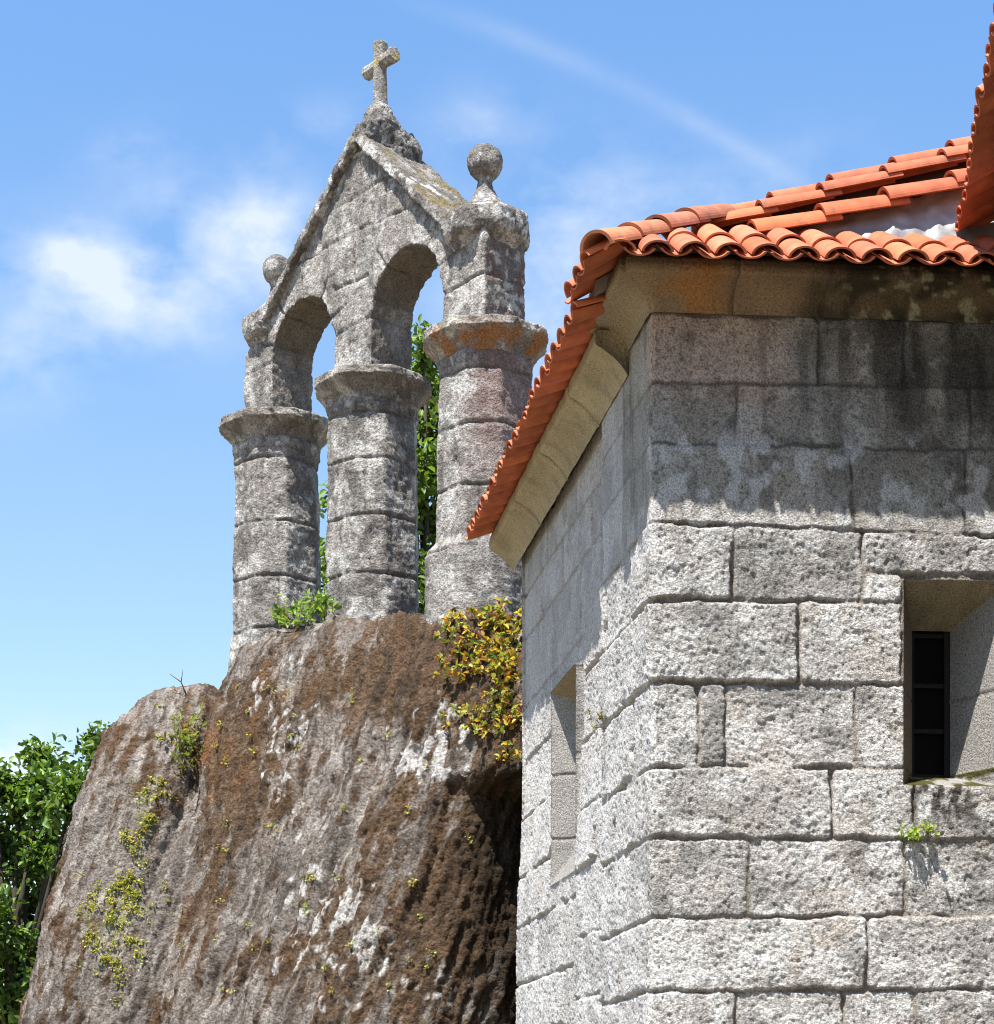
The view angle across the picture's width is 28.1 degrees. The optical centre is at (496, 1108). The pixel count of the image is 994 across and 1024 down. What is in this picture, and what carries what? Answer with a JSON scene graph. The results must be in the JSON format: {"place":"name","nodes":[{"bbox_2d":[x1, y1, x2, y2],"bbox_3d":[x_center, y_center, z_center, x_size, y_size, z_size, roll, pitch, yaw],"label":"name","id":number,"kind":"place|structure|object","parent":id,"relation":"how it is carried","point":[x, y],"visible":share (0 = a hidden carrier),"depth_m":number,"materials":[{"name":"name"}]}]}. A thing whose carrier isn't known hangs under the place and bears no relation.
{"place":"outdoors","nodes":[
{"label":"outdoors","id":0,"kind":"place"},
{"bbox_2d":[0,0,993,984],"label":"sky","id":1,"kind":"structure","parent":0,"point":[155,154],"materials":[{"name":"blue"}]},
{"bbox_2d":[465,3,993,1023],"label":"stone chapel","id":2,"kind":"structure","parent":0,"point":[735,507],"depth_m":8.79,"materials":[{"name":"stone"}]},
{"bbox_2d":[585,708,605,733],"bbox_3d":[0.503,-1.883,9.691,0.152,0.126,0.078,0,0,-42],"label":"wall weed","id":3,"kind":"object","parent":2,"relation":"attached to","point":[599,718],"depth_m":9.67,"materials":[{"name":"green plant"}]},
{"bbox_2d":[899,818,940,841],"bbox_3d":[1.866,-1.226,8.770,0.184,0.108,0.101,0,0,9],"label":"fern","id":4,"kind":"object","parent":2,"relation":"attached to","point":[914,834],"visible":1,"depth_m":8.76,"materials":[{"name":"green plant"}]},
{"bbox_2d":[911,631,949,777],"bbox_3d":[1.988,-1.855,9.190,0.238,0.730,0.066,0,0,-5],"label":"window","id":5,"kind":"structure","parent":2,"relation":"in","point":[930,699],"depth_m":9.21,"materials":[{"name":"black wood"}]},
{"label":"ground","id":6,"kind":"structure","parent":0,"visible":0},
{"bbox_2d":[0,720,109,1023],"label":"oak tree","id":7,"kind":"object","parent":6,"relation":"on","point":[41,802],"visible":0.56,"depth_m":23.95,"materials":[{"name":"green plant"}]},
{"bbox_2d":[18,606,522,1023],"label":"boulder","id":8,"kind":"object","parent":6,"relation":"on","point":[376,847],"visible":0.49,"depth_m":15.91,"materials":[{"name":"stone"}]},
{"bbox_2d":[170,671,186,694],"bbox_3d":[-2.871,-3.835,17.961,0.169,0.273,0.029,0,0,0],"label":"dry twig","id":9,"kind":"object","parent":8,"relation":"on","point":[181,683],"visible":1,"depth_m":17.95,"materials":[{"name":"grey plant"}]},
{"bbox_2d":[154,701,206,780],"bbox_3d":[-2.797,-3.182,17.375,0.516,0.820,0.479,0,0,0],"label":"rock fern","id":10,"kind":"object","parent":8,"relation":"on","point":[184,739],"visible":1,"depth_m":17.34,"materials":[{"name":"green plant"}]},
{"bbox_2d":[75,683,472,1005],"bbox_3d":[-2.021,-2.346,16.069,1.297,2.982,4.215,0,0,-42],"label":"stonecrop","id":11,"kind":"object","parent":8,"relation":"on","point":[107,957],"visible":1,"depth_m":16.89,"materials":[{"name":"green plant"}]},
{"bbox_2d":[267,578,341,629],"bbox_3d":[-1.695,-4.264,17.040,0.431,0.421,1.261,0,0,-39],"label":"leafy plant","id":12,"kind":"object","parent":8,"relation":"on","point":[320,605],"visible":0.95,"depth_m":16.86,"materials":[{"name":"green plant"}]},
{"bbox_2d":[218,40,548,672],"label":"bell gable","id":13,"kind":"structure","parent":8,"relation":"on","point":[394,221],"depth_m":16.69,"materials":[{"name":"stone"}]},
{"bbox_2d":[433,596,521,761],"bbox_3d":[-0.079,-3.224,14.947,0.834,1.438,1.065,0,0,0],"label":"creeping plant","id":14,"kind":"object","parent":8,"relation":"on","point":[501,655],"visible":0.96,"depth_m":15.05,"materials":[{"name":"yellow plant"}]},
{"bbox_2d":[318,314,439,620],"bbox_3d":[-0.997,-3.687,23.061,2.378,10.774,1.931,0,0,0],"label":"slender tree","id":15,"kind":"object","parent":6,"relation":"on","point":[423,364],"visible":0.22,"depth_m":22.72,"materials":[{"name":"green plant"}]}
]}

